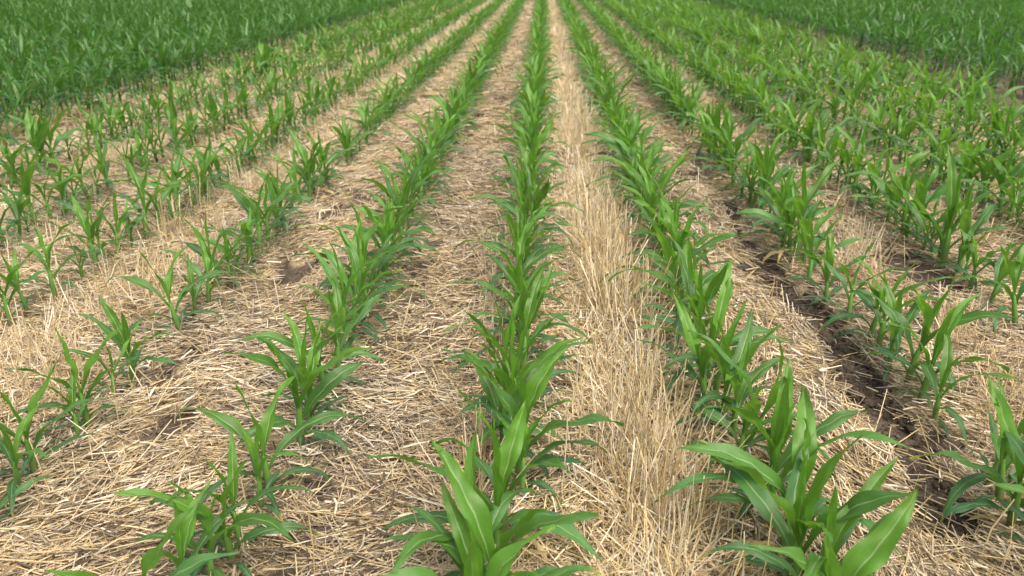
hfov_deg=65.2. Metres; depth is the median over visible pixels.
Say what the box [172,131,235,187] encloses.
corn plant
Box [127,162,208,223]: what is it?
corn plant
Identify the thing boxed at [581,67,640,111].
corn plant
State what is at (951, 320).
corn plant
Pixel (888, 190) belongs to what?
corn plant
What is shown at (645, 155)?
corn plant
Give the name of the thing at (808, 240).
corn plant
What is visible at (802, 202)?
corn plant
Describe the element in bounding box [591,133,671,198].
corn plant
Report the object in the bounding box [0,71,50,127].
corn plant
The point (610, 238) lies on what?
straw stubble
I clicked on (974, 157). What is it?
corn plant
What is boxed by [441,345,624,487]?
corn plant
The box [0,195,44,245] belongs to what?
corn plant
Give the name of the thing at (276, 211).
corn plant
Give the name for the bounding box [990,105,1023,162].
corn plant
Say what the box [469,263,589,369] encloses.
corn plant
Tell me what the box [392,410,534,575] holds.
corn plant
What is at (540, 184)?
corn plant
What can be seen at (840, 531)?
corn plant
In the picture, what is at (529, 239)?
corn plant
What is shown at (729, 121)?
corn plant
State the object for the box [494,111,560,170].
corn plant
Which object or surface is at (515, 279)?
corn plant
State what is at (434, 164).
corn plant
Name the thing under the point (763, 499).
corn plant
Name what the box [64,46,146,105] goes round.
corn plant
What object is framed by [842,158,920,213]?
corn plant
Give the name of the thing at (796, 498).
corn plant
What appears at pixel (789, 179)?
corn plant
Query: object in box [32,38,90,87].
corn plant
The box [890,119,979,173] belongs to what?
corn plant
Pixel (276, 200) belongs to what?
corn plant
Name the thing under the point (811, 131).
corn plant
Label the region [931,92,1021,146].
corn plant
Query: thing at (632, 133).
corn plant
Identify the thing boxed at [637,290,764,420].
corn plant
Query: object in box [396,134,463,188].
corn plant
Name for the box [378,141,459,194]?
corn plant
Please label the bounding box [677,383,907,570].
corn plant
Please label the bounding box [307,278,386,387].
corn plant
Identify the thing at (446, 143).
corn plant
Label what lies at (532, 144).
corn plant
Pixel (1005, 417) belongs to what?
corn plant
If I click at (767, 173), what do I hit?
corn plant
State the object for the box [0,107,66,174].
corn plant
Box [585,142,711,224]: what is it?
corn plant
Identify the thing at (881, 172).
corn plant
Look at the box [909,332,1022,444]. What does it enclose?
corn plant
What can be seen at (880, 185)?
corn plant
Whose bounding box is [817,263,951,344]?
corn plant
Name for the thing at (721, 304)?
corn plant
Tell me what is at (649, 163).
corn plant
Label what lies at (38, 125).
corn plant
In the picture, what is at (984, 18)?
corn field
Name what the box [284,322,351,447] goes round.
corn plant
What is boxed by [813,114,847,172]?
corn plant
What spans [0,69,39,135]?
corn plant
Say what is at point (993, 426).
corn plant
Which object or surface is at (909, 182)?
corn plant
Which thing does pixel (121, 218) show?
corn plant
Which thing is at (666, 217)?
corn plant
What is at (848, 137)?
corn plant
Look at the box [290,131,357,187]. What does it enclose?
corn plant
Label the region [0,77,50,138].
corn plant
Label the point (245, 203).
corn plant
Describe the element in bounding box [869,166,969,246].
corn plant
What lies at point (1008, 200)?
corn plant
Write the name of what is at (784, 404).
corn plant
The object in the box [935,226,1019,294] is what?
corn plant
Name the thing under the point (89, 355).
corn plant
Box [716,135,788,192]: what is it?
corn plant
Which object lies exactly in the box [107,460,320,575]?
corn plant
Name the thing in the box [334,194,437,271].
corn plant
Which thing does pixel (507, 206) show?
corn plant
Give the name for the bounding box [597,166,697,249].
corn plant
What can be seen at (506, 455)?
corn plant
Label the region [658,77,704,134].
corn plant
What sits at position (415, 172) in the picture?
corn plant
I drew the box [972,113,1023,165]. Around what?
corn plant
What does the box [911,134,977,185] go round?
corn plant
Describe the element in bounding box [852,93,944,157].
corn plant
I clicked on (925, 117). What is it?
corn plant
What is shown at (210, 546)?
corn plant
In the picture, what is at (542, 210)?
corn plant
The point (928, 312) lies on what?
corn plant
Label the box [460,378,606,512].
corn plant
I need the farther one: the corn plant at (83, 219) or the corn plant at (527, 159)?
the corn plant at (527, 159)
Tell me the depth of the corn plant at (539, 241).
4.28 m
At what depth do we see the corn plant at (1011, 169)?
5.19 m
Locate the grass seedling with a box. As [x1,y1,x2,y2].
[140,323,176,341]
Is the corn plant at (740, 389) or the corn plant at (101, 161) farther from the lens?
the corn plant at (101, 161)
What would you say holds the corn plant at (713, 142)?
on the ground
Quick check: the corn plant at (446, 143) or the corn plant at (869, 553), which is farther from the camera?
the corn plant at (446, 143)
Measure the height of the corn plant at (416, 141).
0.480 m
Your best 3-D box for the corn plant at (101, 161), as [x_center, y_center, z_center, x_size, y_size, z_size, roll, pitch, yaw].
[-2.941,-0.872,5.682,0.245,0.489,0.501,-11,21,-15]
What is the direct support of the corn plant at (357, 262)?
on the ground
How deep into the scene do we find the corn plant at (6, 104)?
8.11 m
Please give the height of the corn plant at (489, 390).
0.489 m
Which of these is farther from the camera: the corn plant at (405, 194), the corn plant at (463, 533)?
the corn plant at (405, 194)
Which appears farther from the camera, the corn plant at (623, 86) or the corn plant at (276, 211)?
the corn plant at (623, 86)
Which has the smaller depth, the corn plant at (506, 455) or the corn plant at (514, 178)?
the corn plant at (506, 455)
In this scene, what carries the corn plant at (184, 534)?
on the ground
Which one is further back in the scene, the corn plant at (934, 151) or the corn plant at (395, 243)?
the corn plant at (934, 151)
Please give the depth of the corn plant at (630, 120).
6.69 m
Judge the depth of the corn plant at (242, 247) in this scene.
4.17 m
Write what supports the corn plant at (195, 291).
on the ground
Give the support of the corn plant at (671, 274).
on the ground
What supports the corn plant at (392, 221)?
on the ground
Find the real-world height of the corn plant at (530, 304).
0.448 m
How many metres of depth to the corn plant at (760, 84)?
7.98 m
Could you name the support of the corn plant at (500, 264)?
on the ground
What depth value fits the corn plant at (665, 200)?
4.33 m
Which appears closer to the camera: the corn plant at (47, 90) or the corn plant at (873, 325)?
the corn plant at (873, 325)
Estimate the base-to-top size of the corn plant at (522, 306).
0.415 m
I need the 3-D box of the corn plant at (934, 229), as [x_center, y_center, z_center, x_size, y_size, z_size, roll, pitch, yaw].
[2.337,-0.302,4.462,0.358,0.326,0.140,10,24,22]
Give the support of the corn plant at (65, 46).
on the ground
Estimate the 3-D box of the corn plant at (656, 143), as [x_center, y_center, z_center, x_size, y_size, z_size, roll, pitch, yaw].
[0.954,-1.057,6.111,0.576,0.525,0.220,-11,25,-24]
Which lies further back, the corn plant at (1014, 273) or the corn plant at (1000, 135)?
the corn plant at (1000, 135)
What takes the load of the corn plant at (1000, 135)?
on the ground
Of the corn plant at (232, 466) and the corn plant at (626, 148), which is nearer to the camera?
the corn plant at (232, 466)
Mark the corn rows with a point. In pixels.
(646, 18)
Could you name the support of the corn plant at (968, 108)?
on the ground
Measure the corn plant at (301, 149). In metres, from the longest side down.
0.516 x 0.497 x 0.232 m
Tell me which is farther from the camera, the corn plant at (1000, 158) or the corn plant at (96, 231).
the corn plant at (1000, 158)
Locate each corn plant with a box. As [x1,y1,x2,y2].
[0,52,16,121]
[0,58,21,122]
[0,65,75,126]
[0,68,58,125]
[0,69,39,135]
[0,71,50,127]
[0,75,55,136]
[0,76,38,145]
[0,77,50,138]
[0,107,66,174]
[0,131,43,189]
[0,135,42,186]
[0,158,73,227]
[0,176,40,239]
[0,195,16,245]
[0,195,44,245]
[0,215,113,297]
[0,243,63,325]
[0,249,38,324]
[0,360,105,474]
[0,402,49,520]
[2,54,60,114]
[2,169,90,224]
[3,66,46,119]
[3,325,139,429]
[4,41,48,97]
[4,56,43,117]
[6,103,87,170]
[15,115,72,168]
[20,64,86,124]
[20,190,139,270]
[26,357,113,448]
[31,144,122,201]
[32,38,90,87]
[34,161,86,218]
[36,62,84,119]
[38,51,111,118]
[38,67,77,119]
[44,501,239,575]
[47,62,83,119]
[54,203,125,260]
[55,319,158,398]
[59,33,81,86]
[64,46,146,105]
[69,130,119,190]
[72,36,117,95]
[74,54,107,113]
[77,191,151,253]
[77,295,180,393]
[80,126,154,179]
[101,107,177,165]
[106,246,242,333]
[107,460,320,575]
[108,40,174,91]
[115,157,191,240]
[115,169,200,232]
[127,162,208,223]
[129,146,209,212]
[134,162,206,214]
[134,480,252,575]
[134,481,241,575]
[141,148,227,208]
[160,230,249,305]
[163,428,314,560]
[165,146,222,205]
[166,92,199,150]
[171,211,262,286]
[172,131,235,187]
[176,372,365,522]
[177,254,204,324]
[187,228,267,280]
[195,216,266,275]
[198,142,235,196]
[203,205,265,268]
[216,168,310,253]
[221,176,308,245]
[224,337,371,454]
[231,415,306,521]
[234,157,307,219]
[235,297,383,393]
[249,168,314,231]
[256,309,353,416]
[268,174,293,235]
[269,126,345,197]
[270,145,325,205]
[275,143,342,200]
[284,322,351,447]
[289,194,420,303]
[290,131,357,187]
[292,221,413,314]
[297,281,394,350]
[303,130,346,186]
[303,239,408,346]
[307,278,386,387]
[315,245,428,338]
[332,233,398,283]
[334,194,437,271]
[335,225,422,333]
[346,195,428,265]
[355,174,418,232]
[360,190,429,243]
[360,202,436,281]
[361,147,439,228]
[362,193,437,262]
[363,164,428,236]
[366,399,601,560]
[372,155,451,217]
[376,146,454,205]
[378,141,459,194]
[380,523,601,575]
[385,178,446,225]
[385,437,598,575]
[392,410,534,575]
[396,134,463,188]
[398,103,469,164]
[399,125,444,188]
[406,106,469,174]
[410,480,539,575]
[422,81,480,134]
[430,390,590,565]
[440,314,593,411]
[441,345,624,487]
[444,292,565,393]
[449,270,575,354]
[453,305,578,412]
[454,209,581,300]
[460,337,582,450]
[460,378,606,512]
[461,347,551,486]
[462,266,577,369]
[464,208,559,290]
[465,168,566,244]
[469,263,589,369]
[471,202,562,268]
[481,260,572,320]
[484,241,573,318]
[487,117,564,182]
[487,151,547,220]
[487,228,563,278]
[488,176,583,249]
[490,170,579,225]
[490,183,584,256]
[491,98,553,150]
[491,143,554,203]
[493,151,557,201]
[493,254,577,336]
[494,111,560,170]
[497,208,557,256]
[499,152,567,212]
[501,259,551,323]
[502,102,555,148]
[502,203,550,260]
[503,159,559,236]
[504,165,566,212]
[509,117,572,177]
[513,139,561,192]
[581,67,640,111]
[581,117,665,178]
[583,107,656,176]
[585,95,658,145]
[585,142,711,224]
[588,65,643,122]
[591,107,662,157]
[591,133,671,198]
[597,124,678,180]
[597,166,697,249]
[598,133,685,197]
[598,223,745,314]
[599,149,715,241]
[601,104,662,153]
[602,153,664,220]
[603,120,668,177]
[607,139,686,197]
[607,181,689,228]
[608,128,677,188]
[608,146,646,205]
[608,236,722,348]
[612,157,672,211]
[614,162,690,225]
[616,129,671,182]
[617,175,713,248]
[622,227,721,299]
[626,189,675,264]
[627,202,717,279]
[630,196,744,283]
[630,258,736,351]
[631,248,715,316]
[633,198,710,268]
[634,277,738,373]
[635,233,740,361]
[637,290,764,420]
[640,260,778,400]
[643,178,708,268]
[647,67,708,121]
[654,299,792,401]
[654,399,909,533]
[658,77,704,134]
[674,327,796,441]
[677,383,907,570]
[683,102,746,161]
[683,358,867,528]
[684,308,781,429]
[685,99,746,162]
[685,380,822,472]
[687,330,836,478]
[689,99,710,159]
[690,105,752,167]
[698,456,898,575]
[700,122,764,187]
[705,103,769,175]
[710,448,922,575]
[711,127,759,172]
[714,64,795,120]
[714,153,785,205]
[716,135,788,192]
[716,138,795,207]
[721,64,795,117]
[721,128,816,215]
[726,141,802,207]
[728,159,841,262]
[736,179,834,262]
[743,160,826,235]
[749,67,783,120]
[749,138,796,214]
[749,488,918,575]
[755,184,829,240]
[756,155,796,230]
[760,187,838,251]
[766,199,840,264]
[767,97,829,152]
[768,96,832,166]
[773,206,873,284]
[780,104,856,170]
[783,433,862,575]
[784,234,874,311]
[787,113,854,160]
[802,125,882,183]
[804,238,911,324]
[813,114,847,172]
[814,120,916,192]
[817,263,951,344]
[825,134,878,187]
[827,69,890,130]
[830,255,952,359]
[834,134,932,220]
[839,144,889,208]
[840,138,946,235]
[841,127,864,202]
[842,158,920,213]
[846,164,945,244]
[849,102,911,153]
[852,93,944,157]
[854,155,937,219]
[856,275,1016,393]
[860,292,1013,405]
[862,167,943,227]
[867,171,920,226]
[869,102,928,162]
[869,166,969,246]
[875,71,969,128]
[879,112,951,166]
[879,274,929,382]
[890,113,967,171]
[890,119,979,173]
[892,106,952,168]
[892,143,1023,271]
[895,208,972,256]
[897,117,961,187]
[901,195,958,250]
[907,118,971,180]
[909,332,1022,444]
[910,374,1023,526]
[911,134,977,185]
[912,194,968,263]
[927,83,1022,145]
[928,89,1015,147]
[929,138,1020,199]
[929,142,985,191]
[929,223,1002,288]
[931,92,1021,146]
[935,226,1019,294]
[938,136,1023,205]
[940,136,1023,207]
[940,144,1023,219]
[941,397,1023,522]
[950,95,1023,161]
[954,177,997,277]
[954,245,1023,336]
[956,126,998,193]
[962,134,1023,213]
[967,375,1023,501]
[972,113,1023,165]
[972,176,1023,237]
[977,153,1023,224]
[981,114,1023,166]
[982,237,1023,308]
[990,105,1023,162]
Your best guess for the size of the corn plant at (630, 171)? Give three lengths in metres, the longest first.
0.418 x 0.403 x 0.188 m
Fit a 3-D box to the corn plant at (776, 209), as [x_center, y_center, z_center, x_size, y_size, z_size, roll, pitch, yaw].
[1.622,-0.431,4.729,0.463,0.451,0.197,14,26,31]
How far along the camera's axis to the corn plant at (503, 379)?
2.65 m
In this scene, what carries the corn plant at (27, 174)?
on the ground
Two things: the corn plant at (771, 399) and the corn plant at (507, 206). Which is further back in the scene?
the corn plant at (507, 206)
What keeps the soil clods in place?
on the ground
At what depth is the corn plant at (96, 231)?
4.34 m
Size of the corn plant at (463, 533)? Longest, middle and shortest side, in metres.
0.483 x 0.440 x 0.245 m
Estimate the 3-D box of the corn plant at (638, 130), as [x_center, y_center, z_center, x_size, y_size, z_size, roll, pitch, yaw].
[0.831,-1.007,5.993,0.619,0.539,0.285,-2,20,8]
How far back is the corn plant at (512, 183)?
5.35 m
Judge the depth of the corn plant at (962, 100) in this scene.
6.99 m
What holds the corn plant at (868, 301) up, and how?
on the ground
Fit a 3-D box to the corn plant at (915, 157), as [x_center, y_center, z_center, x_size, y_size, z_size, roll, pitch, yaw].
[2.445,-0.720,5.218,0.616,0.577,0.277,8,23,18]
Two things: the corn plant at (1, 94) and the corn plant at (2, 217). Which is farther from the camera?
the corn plant at (1, 94)
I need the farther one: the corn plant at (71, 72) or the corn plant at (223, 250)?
the corn plant at (71, 72)
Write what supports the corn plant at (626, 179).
on the ground
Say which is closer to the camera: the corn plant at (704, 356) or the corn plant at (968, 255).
the corn plant at (704, 356)
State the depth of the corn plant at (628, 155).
5.69 m
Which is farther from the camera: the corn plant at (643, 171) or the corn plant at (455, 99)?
the corn plant at (455, 99)
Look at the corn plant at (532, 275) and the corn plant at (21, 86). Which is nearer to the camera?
the corn plant at (532, 275)
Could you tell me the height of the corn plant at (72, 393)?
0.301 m
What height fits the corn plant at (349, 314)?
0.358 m
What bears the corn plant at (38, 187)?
on the ground
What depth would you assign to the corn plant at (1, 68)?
8.08 m
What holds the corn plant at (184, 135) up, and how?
on the ground
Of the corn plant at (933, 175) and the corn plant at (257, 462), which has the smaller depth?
the corn plant at (257, 462)
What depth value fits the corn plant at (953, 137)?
5.92 m
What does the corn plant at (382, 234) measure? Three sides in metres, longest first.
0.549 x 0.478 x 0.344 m
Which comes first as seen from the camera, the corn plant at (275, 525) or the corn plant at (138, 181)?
the corn plant at (275, 525)
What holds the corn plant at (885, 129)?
on the ground
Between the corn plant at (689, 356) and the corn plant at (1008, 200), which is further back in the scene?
the corn plant at (1008, 200)
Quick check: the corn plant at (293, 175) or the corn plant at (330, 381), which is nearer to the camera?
the corn plant at (330, 381)
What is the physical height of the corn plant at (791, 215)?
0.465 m
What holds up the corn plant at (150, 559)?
on the ground
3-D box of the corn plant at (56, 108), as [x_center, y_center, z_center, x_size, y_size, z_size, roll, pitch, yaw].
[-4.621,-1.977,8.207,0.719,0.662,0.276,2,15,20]
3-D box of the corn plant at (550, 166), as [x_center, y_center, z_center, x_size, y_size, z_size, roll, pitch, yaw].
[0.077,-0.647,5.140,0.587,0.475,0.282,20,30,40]
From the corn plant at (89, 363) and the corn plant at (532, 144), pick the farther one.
the corn plant at (532, 144)
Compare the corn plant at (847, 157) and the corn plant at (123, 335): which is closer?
the corn plant at (123, 335)
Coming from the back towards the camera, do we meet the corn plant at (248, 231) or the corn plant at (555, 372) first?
the corn plant at (248, 231)
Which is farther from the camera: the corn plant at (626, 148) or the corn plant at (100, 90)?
the corn plant at (100, 90)
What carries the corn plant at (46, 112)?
on the ground
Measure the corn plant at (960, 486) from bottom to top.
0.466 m
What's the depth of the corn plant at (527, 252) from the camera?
4.02 m
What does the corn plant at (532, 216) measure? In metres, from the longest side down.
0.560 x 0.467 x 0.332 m
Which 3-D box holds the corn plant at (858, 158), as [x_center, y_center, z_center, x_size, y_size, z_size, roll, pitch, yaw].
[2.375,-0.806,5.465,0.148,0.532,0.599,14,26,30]
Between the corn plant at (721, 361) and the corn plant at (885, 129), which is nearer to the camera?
the corn plant at (721, 361)
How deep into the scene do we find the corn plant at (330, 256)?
3.55 m
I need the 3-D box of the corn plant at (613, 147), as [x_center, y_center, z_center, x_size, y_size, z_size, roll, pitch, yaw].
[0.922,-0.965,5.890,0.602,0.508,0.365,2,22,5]
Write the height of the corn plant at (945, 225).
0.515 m
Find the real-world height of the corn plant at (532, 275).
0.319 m
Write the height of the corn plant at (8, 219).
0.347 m
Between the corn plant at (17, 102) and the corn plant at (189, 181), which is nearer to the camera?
the corn plant at (189, 181)
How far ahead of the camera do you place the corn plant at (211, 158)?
5.46 m
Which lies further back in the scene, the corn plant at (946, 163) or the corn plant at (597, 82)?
the corn plant at (597, 82)
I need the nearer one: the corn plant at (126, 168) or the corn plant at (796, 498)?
the corn plant at (796, 498)
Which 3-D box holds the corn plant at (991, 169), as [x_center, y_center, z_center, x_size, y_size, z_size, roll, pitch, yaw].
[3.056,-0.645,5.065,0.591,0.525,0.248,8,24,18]
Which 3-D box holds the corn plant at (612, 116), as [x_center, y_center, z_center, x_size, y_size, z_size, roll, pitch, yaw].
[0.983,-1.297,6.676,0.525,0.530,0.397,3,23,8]
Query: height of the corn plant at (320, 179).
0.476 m
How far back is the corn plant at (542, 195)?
4.77 m
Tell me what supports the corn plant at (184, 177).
on the ground
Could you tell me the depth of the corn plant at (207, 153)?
5.62 m
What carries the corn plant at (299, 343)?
on the ground
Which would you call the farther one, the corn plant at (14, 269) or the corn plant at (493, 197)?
the corn plant at (493, 197)
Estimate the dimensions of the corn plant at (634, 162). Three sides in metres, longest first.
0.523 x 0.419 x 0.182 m
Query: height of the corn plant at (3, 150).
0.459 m
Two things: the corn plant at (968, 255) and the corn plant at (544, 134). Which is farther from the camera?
the corn plant at (544, 134)
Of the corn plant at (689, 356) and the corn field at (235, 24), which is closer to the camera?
the corn plant at (689, 356)
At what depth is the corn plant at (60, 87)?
8.22 m
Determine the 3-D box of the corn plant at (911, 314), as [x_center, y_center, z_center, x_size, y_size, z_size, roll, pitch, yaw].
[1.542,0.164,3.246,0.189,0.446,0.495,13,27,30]
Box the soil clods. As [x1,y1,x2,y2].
[4,94,1023,575]
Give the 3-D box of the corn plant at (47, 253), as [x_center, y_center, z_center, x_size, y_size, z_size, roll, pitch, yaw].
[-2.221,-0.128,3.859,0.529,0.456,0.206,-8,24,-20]
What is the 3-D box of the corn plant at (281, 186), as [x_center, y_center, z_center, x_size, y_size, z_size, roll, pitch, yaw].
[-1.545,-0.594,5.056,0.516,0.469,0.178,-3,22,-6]
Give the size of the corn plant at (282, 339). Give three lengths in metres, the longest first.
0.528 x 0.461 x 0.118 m
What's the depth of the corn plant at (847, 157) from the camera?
5.66 m
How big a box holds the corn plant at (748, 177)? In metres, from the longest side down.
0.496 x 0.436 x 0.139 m
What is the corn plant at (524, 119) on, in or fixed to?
on the ground
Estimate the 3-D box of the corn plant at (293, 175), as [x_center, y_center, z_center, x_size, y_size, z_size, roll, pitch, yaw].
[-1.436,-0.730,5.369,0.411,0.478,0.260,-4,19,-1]
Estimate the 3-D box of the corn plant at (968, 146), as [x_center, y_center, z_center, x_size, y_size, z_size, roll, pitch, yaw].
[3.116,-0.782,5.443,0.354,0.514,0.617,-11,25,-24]
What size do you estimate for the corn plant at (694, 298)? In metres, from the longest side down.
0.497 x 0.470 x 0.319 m
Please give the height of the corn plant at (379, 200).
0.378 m
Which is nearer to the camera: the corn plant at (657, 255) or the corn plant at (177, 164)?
the corn plant at (657, 255)
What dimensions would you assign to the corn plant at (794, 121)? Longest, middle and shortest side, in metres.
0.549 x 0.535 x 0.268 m
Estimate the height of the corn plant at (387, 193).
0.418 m
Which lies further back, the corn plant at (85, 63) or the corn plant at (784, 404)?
the corn plant at (85, 63)
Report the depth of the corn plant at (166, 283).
3.51 m
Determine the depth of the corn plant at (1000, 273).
3.78 m
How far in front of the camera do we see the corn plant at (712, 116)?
6.52 m
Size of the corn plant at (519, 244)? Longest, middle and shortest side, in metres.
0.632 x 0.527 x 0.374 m
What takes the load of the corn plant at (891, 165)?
on the ground
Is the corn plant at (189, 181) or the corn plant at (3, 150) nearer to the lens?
the corn plant at (189, 181)
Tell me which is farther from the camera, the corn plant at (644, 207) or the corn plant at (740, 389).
the corn plant at (644, 207)
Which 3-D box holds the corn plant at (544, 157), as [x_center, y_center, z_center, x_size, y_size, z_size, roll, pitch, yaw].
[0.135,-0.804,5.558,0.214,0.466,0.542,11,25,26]
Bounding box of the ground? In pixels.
[0,0,1023,575]
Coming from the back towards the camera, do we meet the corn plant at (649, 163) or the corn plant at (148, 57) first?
the corn plant at (148, 57)
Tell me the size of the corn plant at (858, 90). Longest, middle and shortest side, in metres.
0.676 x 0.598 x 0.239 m
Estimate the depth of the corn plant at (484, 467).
2.22 m
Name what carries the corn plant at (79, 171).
on the ground
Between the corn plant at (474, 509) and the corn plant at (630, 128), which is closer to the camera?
the corn plant at (474, 509)
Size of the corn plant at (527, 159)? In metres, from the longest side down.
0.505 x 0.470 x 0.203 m
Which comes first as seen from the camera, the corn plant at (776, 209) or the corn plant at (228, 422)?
the corn plant at (228, 422)
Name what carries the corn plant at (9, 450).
on the ground
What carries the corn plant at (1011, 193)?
on the ground
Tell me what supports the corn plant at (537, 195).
on the ground
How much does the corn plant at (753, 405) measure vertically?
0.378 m
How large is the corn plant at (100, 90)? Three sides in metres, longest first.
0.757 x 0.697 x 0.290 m
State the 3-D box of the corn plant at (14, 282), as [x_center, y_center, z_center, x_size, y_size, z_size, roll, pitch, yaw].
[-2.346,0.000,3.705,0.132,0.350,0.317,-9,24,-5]
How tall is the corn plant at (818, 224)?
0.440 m
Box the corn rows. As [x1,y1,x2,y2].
[0,0,1023,542]
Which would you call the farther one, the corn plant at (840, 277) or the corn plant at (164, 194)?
the corn plant at (164, 194)
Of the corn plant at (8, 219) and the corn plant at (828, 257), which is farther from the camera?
the corn plant at (8, 219)
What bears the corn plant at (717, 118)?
on the ground
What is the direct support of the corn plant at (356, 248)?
on the ground
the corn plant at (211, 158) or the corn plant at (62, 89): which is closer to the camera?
the corn plant at (211, 158)
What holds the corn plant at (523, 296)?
on the ground
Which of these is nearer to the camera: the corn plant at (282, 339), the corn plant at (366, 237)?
the corn plant at (282, 339)
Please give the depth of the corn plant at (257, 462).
2.39 m
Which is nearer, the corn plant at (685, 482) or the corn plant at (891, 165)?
the corn plant at (685, 482)
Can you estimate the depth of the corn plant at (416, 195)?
5.05 m
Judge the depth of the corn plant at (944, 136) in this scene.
5.86 m
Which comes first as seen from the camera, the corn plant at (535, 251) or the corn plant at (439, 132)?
the corn plant at (535, 251)
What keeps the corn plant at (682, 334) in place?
on the ground
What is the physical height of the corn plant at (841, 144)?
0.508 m
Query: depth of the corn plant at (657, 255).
3.87 m
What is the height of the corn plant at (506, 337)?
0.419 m
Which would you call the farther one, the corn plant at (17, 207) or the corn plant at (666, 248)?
the corn plant at (17, 207)
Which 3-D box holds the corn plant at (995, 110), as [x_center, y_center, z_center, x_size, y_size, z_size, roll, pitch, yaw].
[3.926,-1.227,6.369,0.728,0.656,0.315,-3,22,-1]
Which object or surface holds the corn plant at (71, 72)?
on the ground
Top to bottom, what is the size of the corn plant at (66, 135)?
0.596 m
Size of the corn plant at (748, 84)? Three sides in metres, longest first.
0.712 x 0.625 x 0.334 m
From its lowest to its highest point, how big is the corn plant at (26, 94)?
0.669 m
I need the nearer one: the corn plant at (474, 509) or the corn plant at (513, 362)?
the corn plant at (474, 509)
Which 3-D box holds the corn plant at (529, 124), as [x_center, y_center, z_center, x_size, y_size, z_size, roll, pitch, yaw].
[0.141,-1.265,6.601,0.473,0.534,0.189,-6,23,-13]
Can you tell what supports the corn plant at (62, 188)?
on the ground
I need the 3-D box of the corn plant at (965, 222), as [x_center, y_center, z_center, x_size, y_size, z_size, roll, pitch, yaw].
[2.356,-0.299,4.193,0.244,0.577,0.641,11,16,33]
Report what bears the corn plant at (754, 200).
on the ground
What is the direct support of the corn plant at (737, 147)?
on the ground
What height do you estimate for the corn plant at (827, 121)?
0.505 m
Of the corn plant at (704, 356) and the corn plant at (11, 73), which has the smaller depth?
the corn plant at (704, 356)
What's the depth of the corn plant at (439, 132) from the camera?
6.34 m
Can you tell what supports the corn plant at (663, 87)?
on the ground
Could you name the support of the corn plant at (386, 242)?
on the ground
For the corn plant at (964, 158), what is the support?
on the ground
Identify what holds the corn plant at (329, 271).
on the ground
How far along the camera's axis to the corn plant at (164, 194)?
4.87 m
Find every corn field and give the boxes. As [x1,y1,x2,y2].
[0,0,420,145]
[692,0,1023,97]
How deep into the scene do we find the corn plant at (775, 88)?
8.06 m
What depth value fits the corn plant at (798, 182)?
4.75 m
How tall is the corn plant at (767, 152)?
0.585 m
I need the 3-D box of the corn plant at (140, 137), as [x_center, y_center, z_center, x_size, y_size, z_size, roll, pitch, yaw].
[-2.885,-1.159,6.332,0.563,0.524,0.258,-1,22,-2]
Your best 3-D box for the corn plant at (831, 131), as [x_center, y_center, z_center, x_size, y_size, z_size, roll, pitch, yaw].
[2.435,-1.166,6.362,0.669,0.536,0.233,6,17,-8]
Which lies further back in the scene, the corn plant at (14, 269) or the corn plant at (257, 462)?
the corn plant at (14, 269)
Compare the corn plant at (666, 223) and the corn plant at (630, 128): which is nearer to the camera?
the corn plant at (666, 223)
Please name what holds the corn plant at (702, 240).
on the ground
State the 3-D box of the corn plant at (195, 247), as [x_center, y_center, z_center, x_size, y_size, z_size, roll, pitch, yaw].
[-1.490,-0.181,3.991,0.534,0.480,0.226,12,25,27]
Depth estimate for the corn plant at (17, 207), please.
4.76 m
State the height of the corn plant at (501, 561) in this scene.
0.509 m
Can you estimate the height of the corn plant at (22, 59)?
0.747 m
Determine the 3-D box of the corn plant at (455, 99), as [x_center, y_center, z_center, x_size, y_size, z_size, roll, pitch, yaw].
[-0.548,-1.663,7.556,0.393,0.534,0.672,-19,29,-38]
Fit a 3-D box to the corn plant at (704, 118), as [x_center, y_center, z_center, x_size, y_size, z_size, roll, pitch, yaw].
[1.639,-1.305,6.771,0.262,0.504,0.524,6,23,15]
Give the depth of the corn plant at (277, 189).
4.92 m
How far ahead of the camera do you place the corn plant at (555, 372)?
2.83 m
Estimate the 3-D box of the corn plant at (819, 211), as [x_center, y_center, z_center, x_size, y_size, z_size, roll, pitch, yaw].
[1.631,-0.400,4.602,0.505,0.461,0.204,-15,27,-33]
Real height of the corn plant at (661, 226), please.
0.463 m
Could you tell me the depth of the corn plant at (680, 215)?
4.52 m
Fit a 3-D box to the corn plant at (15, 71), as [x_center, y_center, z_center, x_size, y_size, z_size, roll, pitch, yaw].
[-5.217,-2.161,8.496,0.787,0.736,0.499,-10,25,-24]
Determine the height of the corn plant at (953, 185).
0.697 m
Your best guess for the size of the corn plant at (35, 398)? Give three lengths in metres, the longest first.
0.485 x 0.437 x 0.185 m
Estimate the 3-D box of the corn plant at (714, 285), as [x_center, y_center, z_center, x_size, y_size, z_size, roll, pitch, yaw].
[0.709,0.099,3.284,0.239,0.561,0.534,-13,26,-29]
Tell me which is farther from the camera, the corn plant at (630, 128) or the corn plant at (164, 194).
the corn plant at (630, 128)
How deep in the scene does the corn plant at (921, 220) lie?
4.58 m
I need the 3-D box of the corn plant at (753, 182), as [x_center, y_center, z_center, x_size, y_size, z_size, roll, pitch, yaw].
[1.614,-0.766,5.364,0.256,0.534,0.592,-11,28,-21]
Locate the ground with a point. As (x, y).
(290, 268)
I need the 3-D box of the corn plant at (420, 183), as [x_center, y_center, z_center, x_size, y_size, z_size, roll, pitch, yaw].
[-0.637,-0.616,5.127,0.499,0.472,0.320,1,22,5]
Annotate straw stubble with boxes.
[0,0,1023,575]
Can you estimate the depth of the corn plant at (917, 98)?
7.79 m
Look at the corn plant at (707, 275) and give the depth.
3.46 m
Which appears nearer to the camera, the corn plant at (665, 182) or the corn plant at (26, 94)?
the corn plant at (665, 182)

